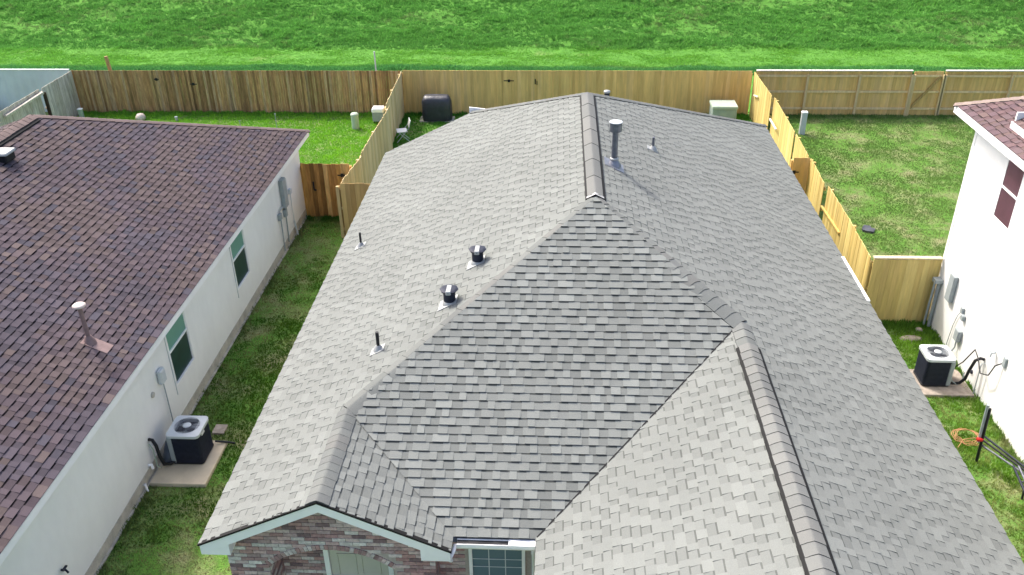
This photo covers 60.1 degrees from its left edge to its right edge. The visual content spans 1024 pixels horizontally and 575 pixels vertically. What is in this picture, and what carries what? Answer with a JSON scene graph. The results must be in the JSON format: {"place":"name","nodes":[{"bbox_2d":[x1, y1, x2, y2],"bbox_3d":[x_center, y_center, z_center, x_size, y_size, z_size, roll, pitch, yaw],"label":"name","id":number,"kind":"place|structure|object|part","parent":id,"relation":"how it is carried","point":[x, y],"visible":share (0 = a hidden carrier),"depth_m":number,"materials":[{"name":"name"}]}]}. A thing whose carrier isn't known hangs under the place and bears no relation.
{"place":"outdoors","nodes":[
{"label":"outdoors","id":0,"kind":"place"},
{"bbox_2d":[0,114,310,574],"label":"brown roof house","id":1,"kind":"structure","parent":0,"point":[140,261],"depth_m":18.64,"materials":[{"name":"concrete"}]},
{"bbox_2d":[164,312,193,393],"bbox_3d":[-7.195,1.346,19.106,0.074,1.580,1.105,1,30,3],"label":"window","id":2,"kind":"structure","parent":1,"relation":"in","point":[177,339],"depth_m":19.14,"materials":[{"name":"green glass"}]},
{"bbox_2d":[229,230,249,297],"bbox_3d":[-6.991,-0.678,22.671,0.074,1.560,1.075,1,30,3],"label":"window","id":3,"kind":"structure","parent":1,"relation":"in","point":[238,254],"depth_m":22.72,"materials":[{"name":"green glass"}]},
{"bbox_2d":[0,0,1023,111],"bbox_3d":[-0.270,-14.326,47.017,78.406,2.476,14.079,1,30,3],"label":"field grass","id":4,"kind":"structure","parent":0,"point":[819,33],"depth_m":46.95,"materials":[{"name":"green plant"}]},
{"bbox_2d":[45,110,1023,574],"bbox_3d":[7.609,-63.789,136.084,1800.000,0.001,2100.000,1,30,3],"label":"ground","id":5,"kind":"structure","parent":0,"point":[169,554],"depth_m":24.74,"materials":[{"name":"green plant"}]},
{"bbox_2d":[0,69,69,111],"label":"sheet fence","id":6,"kind":"object","parent":5,"relation":"on","point":[16,85],"visible":0.55,"depth_m":37.60,"materials":[{"name":"grey metal"}]},
{"bbox_2d":[0,71,80,126],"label":"wooden fence","id":7,"kind":"object","parent":5,"relation":"on","point":[60,95],"visible":0.52,"depth_m":35.69,"materials":[{"name":"grey wood"}]},
{"bbox_2d":[77,108,84,116],"bbox_3d":[-18.133,-7.311,37.218,0.200,0.460,0.180,1,30,3],"label":"marker post","id":8,"kind":"object","parent":5,"relation":"on","point":[80,112],"visible":0.85,"depth_m":37.13,"materials":[{"name":"grey plastic"}]},
{"bbox_2d":[104,56,115,91],"bbox_3d":[-16.921,-8.671,37.663,0.320,2.360,0.100,1,30,3],"label":"wooden post","id":9,"kind":"object","parent":5,"relation":"on","point":[107,62],"visible":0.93,"depth_m":37.18,"materials":[{"name":"brown wood"}]},
{"bbox_2d":[135,113,145,119],"bbox_3d":[-15.560,-7.153,37.045,0.400,0.290,0.400,1,30,3],"label":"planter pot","id":10,"kind":"object","parent":5,"relation":"on","point":[140,116],"visible":0.84,"depth_m":36.92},
{"bbox_2d":[150,440,227,487],"bbox_3d":[-6.613,3.606,18.170,1.130,0.105,1.350,1,30,3],"label":"concrete pad","id":11,"kind":"object","parent":5,"relation":"on","point":[186,475],"visible":0.72,"depth_m":17.83,"materials":[{"name":"beige concrete"}]},
{"bbox_2d":[163,441,171,462],"bbox_3d":[-7.019,3.250,18.090,0.289,0.600,0.497,1,30,3],"label":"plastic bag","id":12,"kind":"object","parent":11,"relation":"on","point":[166,456],"visible":0.28,"depth_m":17.98,"materials":[{"name":"grey plastic"}]},
{"bbox_2d":[166,415,213,463],"bbox_3d":[-6.593,3.118,18.137,0.680,0.776,0.680,1,30,3],"label":"air conditioner","id":13,"kind":"object","parent":11,"relation":"on","point":[189,439],"visible":1,"depth_m":17.93,"materials":[{"name":"metal"}]},
{"bbox_2d":[148,438,175,467],"bbox_3d":[-7.051,3.327,17.808,0.429,0.717,0.189,-7,30,-10],"label":"insulated hose","id":14,"kind":"object","parent":13,"relation":"attached to","point":[154,443],"visible":1,"depth_m":17.73,"materials":[{"name":"black plastic"}]},
{"bbox_2d":[96,215,342,574],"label":"side lawn","id":15,"kind":"structure","parent":5,"relation":"on","point":[329,219],"depth_m":20.42,"materials":[{"name":"green plant"}]},
{"bbox_2d":[212,424,227,434],"bbox_3d":[-6.314,3.069,19.120,0.260,0.050,0.300,1,30,3],"label":"splash block","id":16,"kind":"object","parent":5,"relation":"on","point":[219,429],"depth_m":19.08,"materials":[{"name":"concrete"}]},
{"bbox_2d":[215,440,234,443],"bbox_3d":[-6.039,3.256,18.622,0.401,0.152,0.047,-5,30,-7],"label":"drain hose","id":17,"kind":"object","parent":5,"relation":"on","point":[220,441],"visible":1,"depth_m":18.60,"materials":[{"name":"black plastic"}]},
{"bbox_2d":[71,70,403,112],"bbox_3d":[-11.579,-8.283,37.373,14.040,1.827,0.197,1,30,3],"label":"wooden fence","id":18,"kind":"object","parent":5,"relation":"on","point":[158,90],"visible":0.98,"depth_m":37.29,"materials":[{"name":"brown wood"}]},
{"bbox_2d":[73,109,405,165],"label":"yard grass","id":19,"kind":"structure","parent":5,"relation":"on","point":[239,115],"depth_m":36.67,"materials":[{"name":"green plant"}]},
{"bbox_2d":[300,163,351,216],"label":"wooden gate","id":20,"kind":"structure","parent":5,"relation":"on","point":[320,182],"depth_m":28.01,"materials":[{"name":"brown wood"}]},
{"bbox_2d":[339,183,369,235],"bbox_3d":[-4.226,-2.331,26.734,1.840,1.837,0.176,1,30,3],"label":"wooden fence","id":21,"kind":"object","parent":5,"relation":"on","point":[351,198],"visible":0.3,"depth_m":26.49,"materials":[{"name":"brown wood"}]},
{"bbox_2d":[350,112,359,129],"bbox_3d":[-6.331,-6.727,35.687,0.330,0.660,0.325,1,30,3],"label":"utility pedestal","id":22,"kind":"object","parent":5,"relation":"on","point":[354,120],"visible":1,"depth_m":35.57,"materials":[{"name":"green plastic"}]},
{"bbox_2d":[336,72,404,237],"bbox_3d":[-4.775,-5.233,31.818,0.454,1.856,11.784,1,30,3],"label":"wooden fence","id":23,"kind":"object","parent":5,"relation":"on","point":[376,148],"visible":0.71,"depth_m":30.83,"materials":[{"name":"brown wood"}]},
{"bbox_2d":[371,106,384,122],"bbox_3d":[-5.466,-7.077,36.279,0.500,0.660,0.440,1,30,3],"label":"utility box","id":24,"kind":"object","parent":5,"relation":"on","point":[378,112],"visible":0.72,"depth_m":36.08,"materials":[{"name":"grey paint"}]},
{"bbox_2d":[396,118,410,142],"bbox_3d":[-4.238,-6.084,34.309,0.614,0.871,0.486,-7,30,-10],"label":"folding chair","id":25,"kind":"object","parent":5,"relation":"on","point":[400,130],"visible":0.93,"depth_m":34.24,"materials":[{"name":"white plastic"}]},
{"bbox_2d":[419,94,454,121],"bbox_3d":[-3.112,-7.406,36.402,1.420,1.050,0.728,1,30,3],"label":"covered grill","id":26,"kind":"object","parent":5,"relation":"on","point":[436,107],"visible":0.98,"depth_m":36.10,"materials":[{"name":"fabric"}]},
{"bbox_2d":[393,111,751,148],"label":"yard grass","id":27,"kind":"structure","parent":5,"relation":"on","point":[418,115],"depth_m":36.10,"materials":[{"name":"green plant"}]},
{"bbox_2d":[402,70,752,114],"bbox_3d":[2.613,-8.097,36.664,14.360,1.844,0.200,1,30,3],"label":"wooden fence","id":28,"kind":"object","parent":5,"relation":"on","point":[696,91],"visible":0.72,"depth_m":36.48,"materials":[{"name":"brown wood"}]},
{"bbox_2d":[709,100,737,118],"bbox_3d":[8.500,-7.048,35.727,1.250,0.800,1.100,1,30,3],"label":"utility cabinet","id":29,"kind":"object","parent":5,"relation":"on","point":[726,108],"visible":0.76,"depth_m":35.32,"materials":[{"name":"beige metal"}]},
{"bbox_3d":[8.565,-6.818,35.383,0.620,0.500,0.017,1,30,3],"label":"door","id":30,"kind":"part","parent":29,"relation":"part of","materials":[{"name":"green metal"}]},
{"bbox_2d":[749,72,812,166],"bbox_3d":[9.684,-5.628,32.145,0.354,1.850,9.397,1,30,3],"label":"wooden fence","id":31,"kind":"object","parent":5,"relation":"on","point":[782,133],"visible":0.59,"depth_m":32.47,"materials":[{"name":"brown wood"}]},
{"bbox_2d":[790,157,809,191],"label":"wooden gate","id":32,"kind":"structure","parent":31,"relation":"attached to","point":[799,167],"depth_m":27.76,"materials":[{"name":"brown wood"}]},
{"bbox_2d":[798,111,807,134],"bbox_3d":[11.330,-6.408,34.419,0.230,0.910,0.200,1,30,3],"label":"marker post","id":33,"kind":"object","parent":5,"relation":"on","point":[803,121],"visible":1,"depth_m":34.34,"materials":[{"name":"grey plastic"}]},
{"bbox_2d":[756,69,913,115],"bbox_3d":[13.009,-7.929,36.066,6.290,1.879,0.190,1,30,3],"label":"wooden fence","id":34,"kind":"object","parent":5,"relation":"on","point":[857,92],"visible":0.86,"depth_m":36.05,"materials":[{"name":"brown wood"}]},
{"bbox_2d":[805,159,870,288],"bbox_3d":[9.155,-1.587,25.083,0.256,1.838,6.693,1,30,3],"label":"wooden fence","id":35,"kind":"object","parent":5,"relation":"on","point":[841,230],"visible":0.57,"depth_m":24.52,"materials":[{"name":"brown wood"}]},
{"bbox_2d":[862,225,874,233],"bbox_3d":[10.961,-1.799,27.189,0.371,0.075,0.460,15,33,26],"label":"stone","id":36,"kind":"object","parent":5,"relation":"on","point":[867,228],"visible":1,"depth_m":27.10,"materials":[{"name":"grey stone"}]},
{"bbox_2d":[864,255,942,321],"bbox_3d":[9.708,0.055,22.147,1.730,1.879,0.190,1,30,3],"label":"wooden fence","id":37,"kind":"object","parent":5,"relation":"on","point":[896,288],"visible":0.83,"depth_m":22.00,"materials":[{"name":"brown wood"}]},
{"bbox_2d":[900,335,921,341],"bbox_3d":[9.859,1.254,21.887,0.559,0.070,0.275,1,30,3],"label":"stone","id":38,"kind":"object","parent":5,"relation":"on","point":[911,337],"visible":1,"depth_m":21.85,"materials":[{"name":"beige stone"}]},
{"bbox_2d":[906,71,944,115],"bbox_3d":[16.769,-7.855,35.884,1.260,1.834,0.175,1,30,3],"label":"wooden gate","id":39,"kind":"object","parent":5,"relation":"on","point":[925,93],"visible":1,"depth_m":35.88,"materials":[{"name":"brown wood"}]},
{"bbox_2d":[909,369,974,397],"bbox_3d":[9.785,2.196,20.236,1.160,0.090,1.000,1,30,3],"label":"concrete pad","id":40,"kind":"object","parent":5,"relation":"on","point":[960,390],"visible":0.41,"depth_m":19.92,"materials":[{"name":"concrete"}]},
{"bbox_2d":[913,344,955,386],"bbox_3d":[9.604,1.768,20.117,0.640,0.776,0.640,1,30,3],"label":"air conditioner","id":41,"kind":"object","parent":40,"relation":"on","point":[935,365],"visible":1,"depth_m":19.93,"materials":[{"name":"metal"}]},
{"bbox_2d":[950,357,985,393],"bbox_3d":[10.192,1.852,19.814,0.657,0.863,0.370,22,37,34],"label":"insulated hose","id":42,"kind":"object","parent":41,"relation":"attached to","point":[964,378],"visible":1,"depth_m":19.71,"materials":[{"name":"black plastic"}]},
{"bbox_2d":[952,369,961,381],"bbox_3d":[10.217,2.047,20.405,0.333,0.150,0.640,1,30,3],"label":"stone","id":43,"kind":"object","parent":40,"relation":"on","point":[956,376],"visible":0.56,"depth_m":20.28,"materials":[{"name":"beige stone"}]},
{"bbox_2d":[881,318,1023,562],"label":"side grass","id":44,"kind":"structure","parent":5,"relation":"on","point":[934,337],"depth_m":18.86,"materials":[{"name":"green plant"}]},
{"bbox_2d":[951,428,978,446],"bbox_3d":[9.498,3.117,18.439,0.643,0.070,0.653,1,30,3],"label":"garden hose","id":45,"kind":"object","parent":44,"relation":"on","point":[962,440],"visible":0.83,"depth_m":18.40,"materials":[{"name":"orange rubber"}]},
{"bbox_2d":[923,96,1023,463],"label":"two storey house","id":46,"kind":"structure","parent":5,"relation":"on","point":[976,310],"depth_m":19.27,"materials":[{"name":"paint"}]},
{"bbox_2d":[993,159,1023,230],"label":"window","id":47,"kind":"structure","parent":46,"relation":"in","point":[1013,177],"depth_m":18.58,"materials":[{"name":"brown glass"}]},
{"bbox_2d":[936,70,1023,114],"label":"wooden fence","id":48,"kind":"object","parent":5,"relation":"on","point":[966,85],"visible":0.71,"depth_m":35.67,"materials":[{"name":"brown wood"}]},
{"bbox_2d":[975,404,1023,499],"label":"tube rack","id":49,"kind":"object","parent":5,"relation":"on","point":[983,428],"visible":1,"depth_m":17.31,"materials":[{"name":"black metal"}]},
{"bbox_2d":[197,90,1023,574],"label":"grey roof house","id":50,"kind":"structure","parent":0,"point":[589,334],"depth_m":13.98,"materials":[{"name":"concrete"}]},
{"bbox_2d":[323,549,394,574],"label":"front door","id":51,"kind":"structure","parent":50,"relation":"in","point":[336,562],"depth_m":13.67,"materials":[{"name":"metal"}]},
{"bbox_2d":[468,549,524,574],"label":"window","id":52,"kind":"structure","parent":50,"relation":"in","point":[481,561],"depth_m":13.23,"materials":[{"name":"blue glass"}]},
{"bbox_2d":[768,112,974,259],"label":"yard grass","id":53,"kind":"structure","parent":0,"point":[810,116],"depth_m":31.84,"materials":[{"name":"green plant"}]}
]}

